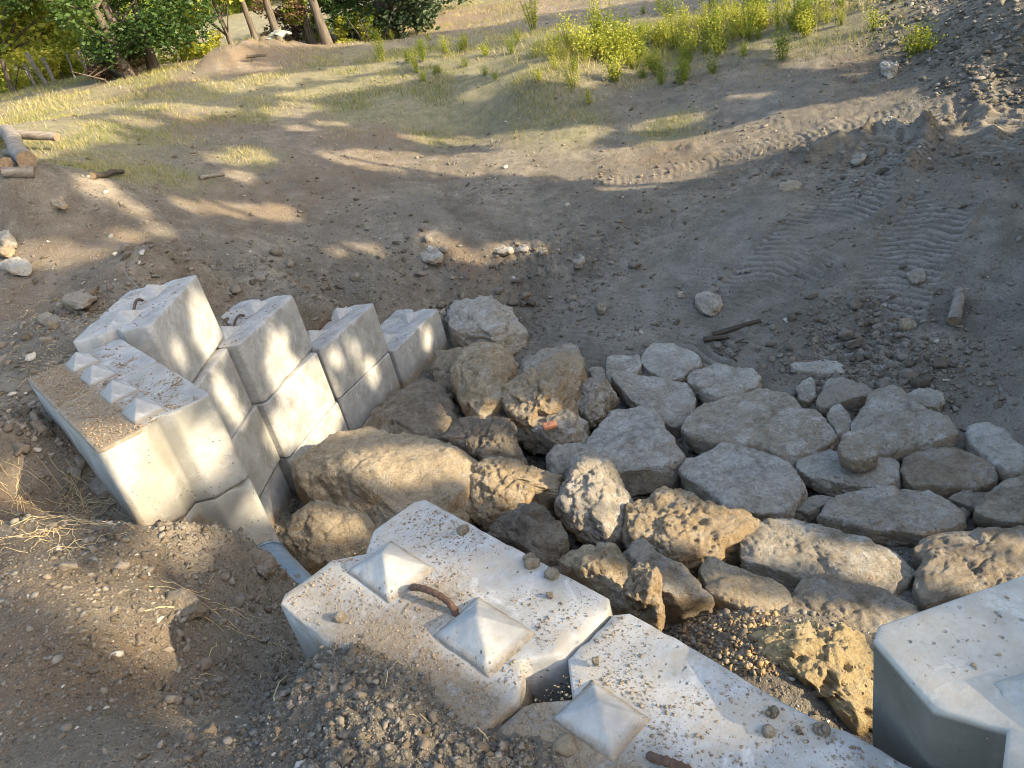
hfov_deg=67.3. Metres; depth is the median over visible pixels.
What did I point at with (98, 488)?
field stone
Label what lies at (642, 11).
weed
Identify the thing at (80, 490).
dry grass
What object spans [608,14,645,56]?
weed
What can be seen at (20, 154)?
log
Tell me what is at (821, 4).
weed
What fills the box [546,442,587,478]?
boulder
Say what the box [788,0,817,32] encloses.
weed
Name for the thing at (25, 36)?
tree
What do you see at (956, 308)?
wood scrap
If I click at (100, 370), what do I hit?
concrete block
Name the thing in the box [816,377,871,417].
boulder
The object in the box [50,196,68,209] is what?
field stone
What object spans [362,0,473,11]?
cedar tree
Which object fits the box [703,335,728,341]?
wood scrap
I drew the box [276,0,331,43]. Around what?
shrub
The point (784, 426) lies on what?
boulder
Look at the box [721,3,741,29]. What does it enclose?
weed
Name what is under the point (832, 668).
boulder
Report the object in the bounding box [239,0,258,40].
tree
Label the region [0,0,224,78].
tree
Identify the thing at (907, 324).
field stone
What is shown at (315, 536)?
boulder
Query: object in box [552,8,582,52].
weed
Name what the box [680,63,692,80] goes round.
weed
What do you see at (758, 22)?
weed
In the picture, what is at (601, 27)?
weed
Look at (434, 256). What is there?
field stone
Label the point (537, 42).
weed
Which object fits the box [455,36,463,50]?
weed
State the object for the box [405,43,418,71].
weed
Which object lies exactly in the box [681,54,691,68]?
weed
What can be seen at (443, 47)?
weed
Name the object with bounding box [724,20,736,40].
weed
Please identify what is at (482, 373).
boulder
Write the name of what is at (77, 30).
tree
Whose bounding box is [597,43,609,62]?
weed
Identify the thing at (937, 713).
concrete block
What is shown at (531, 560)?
field stone
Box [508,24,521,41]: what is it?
weed
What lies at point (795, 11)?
weed
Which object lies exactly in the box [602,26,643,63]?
weed
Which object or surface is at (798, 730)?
field stone
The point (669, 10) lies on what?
weed
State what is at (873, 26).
weed
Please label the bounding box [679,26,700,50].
weed
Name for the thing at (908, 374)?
soil clods
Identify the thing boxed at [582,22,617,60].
weed
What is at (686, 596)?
boulder
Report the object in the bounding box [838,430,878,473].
boulder
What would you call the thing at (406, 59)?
weed
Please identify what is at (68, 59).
fence post
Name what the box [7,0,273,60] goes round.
wood
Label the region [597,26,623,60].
weed
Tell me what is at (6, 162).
log
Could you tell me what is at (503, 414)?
boulder
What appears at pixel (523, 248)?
field stone
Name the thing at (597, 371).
boulder
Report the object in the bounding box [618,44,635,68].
weed
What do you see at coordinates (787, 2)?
weed
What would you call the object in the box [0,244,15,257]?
field stone
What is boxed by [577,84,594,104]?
weed
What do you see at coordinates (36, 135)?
log
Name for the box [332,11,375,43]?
shrub
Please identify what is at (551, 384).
boulder
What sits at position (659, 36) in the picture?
weed
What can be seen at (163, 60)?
shrub
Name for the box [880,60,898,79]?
field stone
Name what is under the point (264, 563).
field stone
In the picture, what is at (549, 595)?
field stone
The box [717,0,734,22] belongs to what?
weed
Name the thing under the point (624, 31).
weed
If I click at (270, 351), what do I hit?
concrete block
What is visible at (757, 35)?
weed
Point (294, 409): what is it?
concrete block
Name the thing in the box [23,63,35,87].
fence post
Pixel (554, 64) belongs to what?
weed
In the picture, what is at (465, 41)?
weed
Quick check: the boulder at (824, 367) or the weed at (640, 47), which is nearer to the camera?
the boulder at (824, 367)
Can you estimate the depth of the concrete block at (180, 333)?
5.76 m
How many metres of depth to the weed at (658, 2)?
18.42 m
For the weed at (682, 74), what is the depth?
13.62 m
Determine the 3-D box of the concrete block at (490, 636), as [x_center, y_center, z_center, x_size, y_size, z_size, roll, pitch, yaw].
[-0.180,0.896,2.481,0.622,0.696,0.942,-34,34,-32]
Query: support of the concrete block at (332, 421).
on the ground at (732, 250)
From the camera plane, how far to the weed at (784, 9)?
15.38 m
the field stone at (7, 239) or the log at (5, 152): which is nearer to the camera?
the field stone at (7, 239)
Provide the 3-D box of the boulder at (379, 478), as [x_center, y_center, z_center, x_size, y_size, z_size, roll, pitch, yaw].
[-1.058,0.880,6.418,1.866,0.831,1.125,4,33,30]
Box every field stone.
[0,230,17,247]
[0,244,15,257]
[0,257,32,275]
[37,312,68,326]
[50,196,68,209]
[62,289,97,309]
[89,477,110,497]
[166,588,206,620]
[250,548,277,578]
[333,611,346,622]
[420,245,443,264]
[456,524,468,535]
[494,245,513,255]
[515,244,528,252]
[523,552,539,569]
[544,567,558,580]
[546,592,552,598]
[551,732,577,756]
[570,253,585,264]
[591,657,598,665]
[596,303,606,314]
[675,291,683,298]
[695,291,722,315]
[761,724,774,737]
[765,705,779,718]
[778,180,801,192]
[794,725,803,734]
[812,721,830,737]
[850,153,866,165]
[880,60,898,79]
[898,317,917,330]
[906,268,925,283]
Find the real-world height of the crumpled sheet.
0.235 m
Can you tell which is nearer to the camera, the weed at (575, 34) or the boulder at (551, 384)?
the boulder at (551, 384)
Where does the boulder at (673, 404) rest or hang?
on the ground at (732, 250)
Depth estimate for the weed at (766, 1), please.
15.64 m
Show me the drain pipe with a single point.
(286, 559)
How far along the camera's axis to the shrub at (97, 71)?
19.20 m
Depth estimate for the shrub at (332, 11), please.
22.21 m
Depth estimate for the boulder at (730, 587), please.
4.63 m
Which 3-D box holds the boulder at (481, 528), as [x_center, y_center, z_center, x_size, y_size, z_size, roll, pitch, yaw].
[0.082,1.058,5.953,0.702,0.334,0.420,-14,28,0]
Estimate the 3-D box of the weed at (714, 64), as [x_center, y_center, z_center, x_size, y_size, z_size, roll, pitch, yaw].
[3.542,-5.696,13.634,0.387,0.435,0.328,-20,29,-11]
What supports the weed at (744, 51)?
on the ground at (732, 250)
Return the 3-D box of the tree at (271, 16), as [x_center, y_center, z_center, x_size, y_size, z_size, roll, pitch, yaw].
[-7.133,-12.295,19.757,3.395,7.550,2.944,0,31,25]
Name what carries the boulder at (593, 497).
on the ground at (732, 250)
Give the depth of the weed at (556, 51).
15.08 m
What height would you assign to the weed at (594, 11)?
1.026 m
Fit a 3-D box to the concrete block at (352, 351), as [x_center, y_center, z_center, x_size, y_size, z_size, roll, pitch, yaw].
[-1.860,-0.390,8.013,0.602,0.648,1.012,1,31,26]
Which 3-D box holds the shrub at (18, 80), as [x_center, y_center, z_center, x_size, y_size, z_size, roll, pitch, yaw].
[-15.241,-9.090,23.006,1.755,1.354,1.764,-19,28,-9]
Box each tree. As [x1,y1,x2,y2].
[0,0,96,65]
[0,0,131,63]
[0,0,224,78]
[14,1,163,57]
[145,0,242,44]
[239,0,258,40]
[263,0,283,40]
[299,1,320,44]
[308,0,332,44]
[319,0,444,41]
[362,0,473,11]
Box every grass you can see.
[0,0,1023,514]
[0,216,516,739]
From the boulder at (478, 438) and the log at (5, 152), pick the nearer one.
the boulder at (478, 438)
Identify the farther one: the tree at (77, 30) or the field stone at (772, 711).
the tree at (77, 30)
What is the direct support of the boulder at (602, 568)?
on the ground at (732, 250)
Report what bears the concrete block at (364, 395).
on the ground at (732, 250)
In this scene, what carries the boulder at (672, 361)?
on the ground at (732, 250)
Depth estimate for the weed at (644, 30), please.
16.05 m
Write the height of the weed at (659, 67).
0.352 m
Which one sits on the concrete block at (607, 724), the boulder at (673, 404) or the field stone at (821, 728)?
the field stone at (821, 728)
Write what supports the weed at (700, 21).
on the ground at (732, 250)
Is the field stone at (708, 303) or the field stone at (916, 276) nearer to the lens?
the field stone at (916, 276)
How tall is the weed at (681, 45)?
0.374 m
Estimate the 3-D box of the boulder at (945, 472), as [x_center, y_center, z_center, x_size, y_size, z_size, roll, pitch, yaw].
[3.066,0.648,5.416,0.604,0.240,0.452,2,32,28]
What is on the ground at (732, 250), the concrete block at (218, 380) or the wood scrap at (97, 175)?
the wood scrap at (97, 175)
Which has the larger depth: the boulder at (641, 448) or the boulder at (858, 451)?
the boulder at (641, 448)
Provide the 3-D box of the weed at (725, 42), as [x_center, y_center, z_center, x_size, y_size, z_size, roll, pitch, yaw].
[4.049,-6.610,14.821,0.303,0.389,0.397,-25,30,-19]
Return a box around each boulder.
[278,499,375,574]
[291,426,477,528]
[362,378,463,440]
[432,346,465,402]
[439,308,445,317]
[441,415,528,465]
[444,295,528,355]
[450,341,518,418]
[466,456,564,531]
[479,411,510,420]
[479,501,552,532]
[487,502,569,566]
[501,351,587,434]
[516,408,590,454]
[517,343,585,374]
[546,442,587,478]
[554,447,633,550]
[557,542,631,614]
[577,375,619,429]
[586,405,685,496]
[588,366,605,377]
[605,354,642,390]
[611,371,696,437]
[621,485,761,581]
[623,538,714,624]
[623,562,665,631]
[641,342,702,382]
[678,442,807,520]
[681,388,838,467]
[687,363,762,402]
[698,556,791,611]
[738,518,914,595]
[751,619,873,735]
[781,573,918,643]
[790,359,846,375]
[794,495,833,523]
[795,377,816,407]
[795,449,901,493]
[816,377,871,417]
[816,485,966,546]
[825,492,843,496]
[826,404,851,442]
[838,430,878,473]
[850,385,958,468]
[900,447,998,498]
[908,388,945,411]
[912,525,1023,610]
[948,490,985,515]
[960,507,969,521]
[964,422,1023,484]
[972,475,1023,528]
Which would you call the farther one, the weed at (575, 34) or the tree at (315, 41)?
the tree at (315, 41)
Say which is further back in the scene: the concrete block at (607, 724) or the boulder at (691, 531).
the boulder at (691, 531)
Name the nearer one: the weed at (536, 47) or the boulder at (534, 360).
the boulder at (534, 360)
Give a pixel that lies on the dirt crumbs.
(121, 430)
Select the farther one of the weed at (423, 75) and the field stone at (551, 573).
the weed at (423, 75)
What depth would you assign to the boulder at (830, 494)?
5.54 m
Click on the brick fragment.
(549, 425)
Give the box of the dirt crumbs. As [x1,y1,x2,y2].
[31,284,1016,767]
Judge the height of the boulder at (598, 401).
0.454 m
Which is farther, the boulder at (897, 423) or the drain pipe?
the boulder at (897, 423)
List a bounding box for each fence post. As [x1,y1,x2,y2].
[0,59,14,93]
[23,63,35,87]
[24,52,49,85]
[40,57,57,83]
[65,53,75,78]
[77,50,87,74]
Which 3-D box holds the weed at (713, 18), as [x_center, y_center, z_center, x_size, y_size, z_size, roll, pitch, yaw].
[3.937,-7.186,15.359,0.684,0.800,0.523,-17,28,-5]
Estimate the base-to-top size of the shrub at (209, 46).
1.673 m
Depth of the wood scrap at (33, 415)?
4.93 m
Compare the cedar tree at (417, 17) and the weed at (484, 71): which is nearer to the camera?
the weed at (484, 71)
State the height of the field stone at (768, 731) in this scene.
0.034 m
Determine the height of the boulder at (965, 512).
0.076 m
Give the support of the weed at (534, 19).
on the ground at (732, 250)
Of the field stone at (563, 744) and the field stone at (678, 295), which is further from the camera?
the field stone at (678, 295)
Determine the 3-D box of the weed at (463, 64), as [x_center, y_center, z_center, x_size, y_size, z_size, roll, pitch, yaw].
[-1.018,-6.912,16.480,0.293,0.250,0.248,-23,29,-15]
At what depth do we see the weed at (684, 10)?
16.25 m
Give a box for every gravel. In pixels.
[676,610,779,676]
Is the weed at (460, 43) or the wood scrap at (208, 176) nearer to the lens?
the wood scrap at (208, 176)
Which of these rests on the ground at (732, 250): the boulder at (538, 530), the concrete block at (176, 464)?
the boulder at (538, 530)
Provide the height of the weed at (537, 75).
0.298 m
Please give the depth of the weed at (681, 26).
15.98 m
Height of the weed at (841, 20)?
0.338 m
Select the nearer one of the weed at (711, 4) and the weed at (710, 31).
the weed at (710, 31)
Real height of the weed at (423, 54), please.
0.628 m
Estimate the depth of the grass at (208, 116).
14.94 m
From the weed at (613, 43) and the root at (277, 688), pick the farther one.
the weed at (613, 43)
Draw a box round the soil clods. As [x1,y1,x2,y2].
[0,138,1023,767]
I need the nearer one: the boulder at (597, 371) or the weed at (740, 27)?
the boulder at (597, 371)
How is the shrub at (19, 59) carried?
on the ground at (732, 250)
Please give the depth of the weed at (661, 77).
13.95 m
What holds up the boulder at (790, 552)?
on the ground at (732, 250)
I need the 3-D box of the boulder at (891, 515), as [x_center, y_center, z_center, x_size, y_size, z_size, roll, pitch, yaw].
[2.522,0.891,5.136,0.880,0.258,0.478,3,33,30]
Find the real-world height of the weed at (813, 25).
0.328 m
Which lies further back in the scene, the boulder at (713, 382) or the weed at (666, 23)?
the weed at (666, 23)
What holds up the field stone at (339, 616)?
on the concrete block at (490, 636)
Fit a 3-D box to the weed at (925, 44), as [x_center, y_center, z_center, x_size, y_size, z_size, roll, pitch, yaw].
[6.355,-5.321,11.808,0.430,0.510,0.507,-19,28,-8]
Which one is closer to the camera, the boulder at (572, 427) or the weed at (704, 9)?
the boulder at (572, 427)
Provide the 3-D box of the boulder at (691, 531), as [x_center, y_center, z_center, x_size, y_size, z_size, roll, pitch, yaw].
[1.197,1.057,5.286,0.959,0.390,0.654,15,39,42]
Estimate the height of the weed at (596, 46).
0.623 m
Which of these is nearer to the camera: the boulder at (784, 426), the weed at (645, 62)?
the boulder at (784, 426)
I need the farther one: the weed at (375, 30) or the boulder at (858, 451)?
the weed at (375, 30)
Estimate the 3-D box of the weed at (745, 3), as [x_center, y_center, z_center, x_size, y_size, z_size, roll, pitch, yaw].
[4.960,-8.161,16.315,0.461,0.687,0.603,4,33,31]
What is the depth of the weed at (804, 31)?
13.91 m
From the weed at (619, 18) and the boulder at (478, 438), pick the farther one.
the weed at (619, 18)
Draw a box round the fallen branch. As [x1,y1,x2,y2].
[246,54,266,58]
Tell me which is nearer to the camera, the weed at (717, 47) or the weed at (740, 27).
the weed at (717, 47)
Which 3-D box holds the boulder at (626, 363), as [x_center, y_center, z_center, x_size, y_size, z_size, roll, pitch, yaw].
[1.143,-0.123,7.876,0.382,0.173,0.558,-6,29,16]
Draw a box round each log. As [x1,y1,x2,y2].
[0,125,36,167]
[0,125,59,140]
[0,156,12,170]
[1,166,34,177]
[2,148,30,157]
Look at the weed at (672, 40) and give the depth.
15.57 m
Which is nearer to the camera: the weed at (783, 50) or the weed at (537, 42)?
the weed at (783, 50)
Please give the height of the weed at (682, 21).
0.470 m
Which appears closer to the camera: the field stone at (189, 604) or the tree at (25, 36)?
the field stone at (189, 604)
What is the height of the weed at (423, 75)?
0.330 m
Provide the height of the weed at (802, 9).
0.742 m
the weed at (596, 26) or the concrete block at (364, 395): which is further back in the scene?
the weed at (596, 26)
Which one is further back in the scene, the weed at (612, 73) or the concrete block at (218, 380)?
the weed at (612, 73)
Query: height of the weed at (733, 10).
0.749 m
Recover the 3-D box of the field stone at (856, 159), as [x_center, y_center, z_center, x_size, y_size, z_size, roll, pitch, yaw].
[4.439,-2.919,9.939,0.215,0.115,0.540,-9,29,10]
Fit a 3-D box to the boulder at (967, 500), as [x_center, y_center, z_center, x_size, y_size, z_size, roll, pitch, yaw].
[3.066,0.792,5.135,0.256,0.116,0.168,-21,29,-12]
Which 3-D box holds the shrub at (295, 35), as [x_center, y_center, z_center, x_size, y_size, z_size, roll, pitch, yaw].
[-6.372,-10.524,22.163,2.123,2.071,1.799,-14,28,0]
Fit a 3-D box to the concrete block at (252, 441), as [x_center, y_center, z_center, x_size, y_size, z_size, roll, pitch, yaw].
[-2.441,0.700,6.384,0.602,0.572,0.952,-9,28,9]
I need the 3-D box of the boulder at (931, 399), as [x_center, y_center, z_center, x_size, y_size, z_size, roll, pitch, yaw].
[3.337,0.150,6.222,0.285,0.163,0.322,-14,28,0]
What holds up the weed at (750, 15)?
on the ground at (732, 250)
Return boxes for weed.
[367,30,385,60]
[370,26,382,41]
[402,47,410,62]
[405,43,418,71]
[411,35,428,61]
[417,68,427,81]
[434,63,441,73]
[435,31,454,56]
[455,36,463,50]
[459,55,469,66]
[460,30,468,47]
[477,41,491,56]
[478,65,488,75]
[487,68,498,80]
[503,34,518,53]
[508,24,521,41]
[515,0,540,29]
[529,45,541,56]
[531,37,542,49]
[532,64,542,80]
[538,23,562,48]
[541,39,559,60]
[544,42,563,60]
[547,57,561,69]
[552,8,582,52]
[557,59,581,87]
[566,18,597,52]
[566,20,597,61]
[568,52,578,69]
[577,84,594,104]
[581,0,616,39]
[581,29,609,60]
[582,4,613,42]
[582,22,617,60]
[590,15,626,42]
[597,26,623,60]
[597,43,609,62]
[598,40,627,82]
[602,7,631,35]
[602,21,635,60]
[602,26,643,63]
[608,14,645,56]
[611,23,636,41]
[616,14,652,61]
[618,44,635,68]
[636,66,648,78]
[637,15,651,42]
[638,3,646,13]
[640,42,662,74]
[641,55,652,68]
[645,18,668,47]
[647,21,664,43]
[651,65,668,84]
[653,0,663,10]
[653,14,684,50]
[654,0,682,20]
[654,58,668,76]
[658,14,672,32]
[669,2,698,27]
[670,52,689,84]
[673,37,694,61]
[674,25,691,47]
[675,13,687,29]
[677,20,686,32]
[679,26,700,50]
[679,38,693,51]
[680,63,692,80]
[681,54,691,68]
[691,11,708,33]
[695,1,726,38]
[696,35,711,53]
[697,0,718,10]
[700,0,709,15]
[700,10,729,43]
[701,25,726,56]
[701,49,720,74]
[712,0,732,13]
[714,32,730,49]
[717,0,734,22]
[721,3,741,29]
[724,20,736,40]
[727,0,749,33]
[727,1,764,38]
[730,14,749,37]
[735,0,752,12]
[736,37,749,55]
[742,19,756,40]
[746,0,770,11]
[750,0,765,30]
[751,23,765,38]
[752,0,773,29]
[769,0,792,30]
[770,20,796,60]
[778,1,790,16]
[780,0,792,8]
[781,0,805,28]
[783,8,802,31]
[784,0,802,23]
[788,0,817,29]
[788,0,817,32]
[794,0,818,18]
[795,7,817,37]
[807,13,818,28]
[815,0,831,11]
[821,8,834,23]
[829,0,846,9]
[830,8,845,24]
[859,1,888,31]
[895,17,937,57]
[913,19,947,53]
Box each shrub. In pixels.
[0,45,61,85]
[0,63,29,92]
[14,44,86,79]
[44,28,95,75]
[72,53,147,83]
[147,2,200,63]
[171,8,223,60]
[249,0,313,43]
[273,0,371,41]
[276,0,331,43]
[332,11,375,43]
[347,5,394,41]
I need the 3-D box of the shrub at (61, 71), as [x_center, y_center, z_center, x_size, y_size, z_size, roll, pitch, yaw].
[-14.729,-10.215,24.870,1.966,1.294,2.506,-24,29,-17]
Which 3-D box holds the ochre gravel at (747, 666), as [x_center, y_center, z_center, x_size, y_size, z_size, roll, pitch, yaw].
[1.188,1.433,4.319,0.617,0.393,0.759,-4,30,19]
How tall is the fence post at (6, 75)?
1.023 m
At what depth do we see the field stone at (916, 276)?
7.57 m
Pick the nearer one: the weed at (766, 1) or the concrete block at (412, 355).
the concrete block at (412, 355)
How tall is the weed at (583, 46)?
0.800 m
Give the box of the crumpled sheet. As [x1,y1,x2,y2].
[266,29,291,38]
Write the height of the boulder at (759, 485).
0.320 m
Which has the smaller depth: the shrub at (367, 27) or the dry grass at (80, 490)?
the dry grass at (80, 490)
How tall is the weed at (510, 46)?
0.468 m
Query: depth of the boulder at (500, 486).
5.85 m
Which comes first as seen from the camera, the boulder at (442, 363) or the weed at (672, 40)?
the boulder at (442, 363)
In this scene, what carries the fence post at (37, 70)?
on the ground at (732, 250)
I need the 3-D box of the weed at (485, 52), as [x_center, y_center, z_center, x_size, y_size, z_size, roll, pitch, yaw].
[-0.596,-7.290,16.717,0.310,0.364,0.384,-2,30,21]
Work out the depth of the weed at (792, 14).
14.42 m
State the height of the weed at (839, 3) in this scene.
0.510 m
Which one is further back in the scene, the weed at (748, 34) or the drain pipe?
the weed at (748, 34)
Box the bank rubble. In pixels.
[817,0,1023,106]
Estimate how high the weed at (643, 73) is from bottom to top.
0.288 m
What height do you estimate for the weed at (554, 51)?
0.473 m
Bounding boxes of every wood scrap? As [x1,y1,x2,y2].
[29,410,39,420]
[89,169,124,179]
[122,270,138,287]
[198,172,224,179]
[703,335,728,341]
[711,319,760,335]
[947,286,964,325]
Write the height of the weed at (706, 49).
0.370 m
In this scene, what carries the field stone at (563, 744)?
on the ground at (732, 250)
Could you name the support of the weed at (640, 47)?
on the ground at (732, 250)
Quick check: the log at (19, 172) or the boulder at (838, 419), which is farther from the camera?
the log at (19, 172)
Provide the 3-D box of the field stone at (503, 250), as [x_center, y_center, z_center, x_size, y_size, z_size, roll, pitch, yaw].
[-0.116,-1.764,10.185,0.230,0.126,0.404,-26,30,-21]
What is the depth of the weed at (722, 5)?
16.58 m
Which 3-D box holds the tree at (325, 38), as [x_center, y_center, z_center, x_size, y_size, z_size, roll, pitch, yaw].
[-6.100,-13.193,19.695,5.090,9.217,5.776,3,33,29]
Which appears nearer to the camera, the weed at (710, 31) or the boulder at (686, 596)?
the boulder at (686, 596)
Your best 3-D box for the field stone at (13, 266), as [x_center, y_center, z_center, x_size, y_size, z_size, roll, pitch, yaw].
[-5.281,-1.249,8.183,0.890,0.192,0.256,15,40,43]
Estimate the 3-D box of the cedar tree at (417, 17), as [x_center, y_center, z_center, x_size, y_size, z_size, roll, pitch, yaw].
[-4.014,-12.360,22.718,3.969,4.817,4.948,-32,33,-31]
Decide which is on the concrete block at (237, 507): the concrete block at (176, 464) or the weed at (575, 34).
the concrete block at (176, 464)
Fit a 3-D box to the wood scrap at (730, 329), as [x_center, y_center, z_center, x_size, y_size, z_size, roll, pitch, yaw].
[2.307,-0.576,7.916,0.509,0.084,0.063,-12,28,5]
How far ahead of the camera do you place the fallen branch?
18.39 m
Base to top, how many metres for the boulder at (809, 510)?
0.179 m
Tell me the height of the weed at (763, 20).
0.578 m
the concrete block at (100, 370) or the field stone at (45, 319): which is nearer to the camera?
the concrete block at (100, 370)
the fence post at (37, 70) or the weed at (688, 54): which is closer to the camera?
the weed at (688, 54)
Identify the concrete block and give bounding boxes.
[28,339,156,468]
[58,363,247,526]
[73,275,222,382]
[174,478,279,544]
[193,348,251,439]
[216,295,312,403]
[232,405,279,497]
[252,352,335,457]
[259,464,292,524]
[279,402,347,495]
[281,500,612,730]
[307,303,388,398]
[335,353,400,430]
[380,309,448,387]
[499,614,910,767]
[872,576,1023,767]
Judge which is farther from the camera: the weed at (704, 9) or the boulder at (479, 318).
the weed at (704, 9)
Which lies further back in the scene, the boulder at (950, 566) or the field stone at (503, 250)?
the field stone at (503, 250)
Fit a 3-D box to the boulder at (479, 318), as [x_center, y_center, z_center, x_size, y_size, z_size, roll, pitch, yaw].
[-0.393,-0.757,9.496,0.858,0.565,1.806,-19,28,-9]
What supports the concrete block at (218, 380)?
on the concrete block at (252, 441)
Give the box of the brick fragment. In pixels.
[542,420,556,430]
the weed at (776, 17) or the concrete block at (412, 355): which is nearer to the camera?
the concrete block at (412, 355)
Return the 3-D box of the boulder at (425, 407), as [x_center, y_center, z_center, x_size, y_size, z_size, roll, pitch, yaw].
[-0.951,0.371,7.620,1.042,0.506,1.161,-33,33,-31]
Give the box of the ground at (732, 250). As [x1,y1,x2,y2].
[0,0,1023,767]
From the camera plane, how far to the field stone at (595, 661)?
2.01 m
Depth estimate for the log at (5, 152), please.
10.54 m
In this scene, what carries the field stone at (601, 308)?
on the ground at (732, 250)
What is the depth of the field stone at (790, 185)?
9.78 m
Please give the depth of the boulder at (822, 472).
5.55 m
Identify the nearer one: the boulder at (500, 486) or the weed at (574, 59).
the boulder at (500, 486)
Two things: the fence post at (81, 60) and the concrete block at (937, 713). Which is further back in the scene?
the fence post at (81, 60)
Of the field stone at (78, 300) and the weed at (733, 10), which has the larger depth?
the weed at (733, 10)
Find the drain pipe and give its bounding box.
[257,541,311,583]
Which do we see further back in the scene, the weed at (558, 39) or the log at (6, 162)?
the weed at (558, 39)
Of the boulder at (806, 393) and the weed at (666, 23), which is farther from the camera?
the weed at (666, 23)
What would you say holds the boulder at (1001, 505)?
on the ground at (732, 250)
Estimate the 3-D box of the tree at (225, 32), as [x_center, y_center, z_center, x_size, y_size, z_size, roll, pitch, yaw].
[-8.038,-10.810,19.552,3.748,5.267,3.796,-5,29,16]
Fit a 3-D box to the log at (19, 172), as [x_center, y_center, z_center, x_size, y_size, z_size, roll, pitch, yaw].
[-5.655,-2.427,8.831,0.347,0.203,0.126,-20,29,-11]
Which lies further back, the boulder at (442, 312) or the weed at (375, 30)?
the weed at (375, 30)
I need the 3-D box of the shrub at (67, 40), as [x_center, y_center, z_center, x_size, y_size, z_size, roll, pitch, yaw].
[-14.275,-10.673,25.091,2.140,1.790,2.500,-14,28,0]
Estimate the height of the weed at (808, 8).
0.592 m
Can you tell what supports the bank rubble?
on the ground at (732, 250)
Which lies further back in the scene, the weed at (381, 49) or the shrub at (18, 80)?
the shrub at (18, 80)
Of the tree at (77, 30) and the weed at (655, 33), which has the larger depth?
the tree at (77, 30)
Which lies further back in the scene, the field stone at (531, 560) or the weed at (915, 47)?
the weed at (915, 47)
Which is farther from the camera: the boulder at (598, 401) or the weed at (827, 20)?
the weed at (827, 20)
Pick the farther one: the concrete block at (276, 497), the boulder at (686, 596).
the concrete block at (276, 497)
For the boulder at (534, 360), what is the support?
on the ground at (732, 250)
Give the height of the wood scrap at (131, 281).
0.102 m
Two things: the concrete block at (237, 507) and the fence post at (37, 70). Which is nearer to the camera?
the concrete block at (237, 507)
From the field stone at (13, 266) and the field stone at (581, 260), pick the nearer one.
the field stone at (13, 266)
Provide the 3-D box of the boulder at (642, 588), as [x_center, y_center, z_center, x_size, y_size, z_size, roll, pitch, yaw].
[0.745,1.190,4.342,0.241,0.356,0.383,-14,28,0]
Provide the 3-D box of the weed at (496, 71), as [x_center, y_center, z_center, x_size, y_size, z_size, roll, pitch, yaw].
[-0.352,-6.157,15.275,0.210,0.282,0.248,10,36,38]
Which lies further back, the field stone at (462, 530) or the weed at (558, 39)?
the weed at (558, 39)
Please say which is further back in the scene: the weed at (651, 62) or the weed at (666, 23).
the weed at (666, 23)
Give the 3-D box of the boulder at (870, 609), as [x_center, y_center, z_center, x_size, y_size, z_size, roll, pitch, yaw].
[1.906,1.410,4.358,0.747,0.253,0.694,9,36,36]
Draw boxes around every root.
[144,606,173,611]
[273,675,286,701]
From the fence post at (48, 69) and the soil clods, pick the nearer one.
the soil clods
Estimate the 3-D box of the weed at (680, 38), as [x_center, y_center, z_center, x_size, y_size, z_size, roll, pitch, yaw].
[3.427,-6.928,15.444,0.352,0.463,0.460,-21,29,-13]
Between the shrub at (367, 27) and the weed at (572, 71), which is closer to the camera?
the weed at (572, 71)
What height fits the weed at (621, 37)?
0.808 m
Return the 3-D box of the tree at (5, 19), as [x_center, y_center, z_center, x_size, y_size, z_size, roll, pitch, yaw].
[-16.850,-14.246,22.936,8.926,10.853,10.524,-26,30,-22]
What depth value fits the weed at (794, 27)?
14.35 m
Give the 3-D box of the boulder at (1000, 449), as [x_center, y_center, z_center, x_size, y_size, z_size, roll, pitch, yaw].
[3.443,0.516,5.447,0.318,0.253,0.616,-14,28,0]

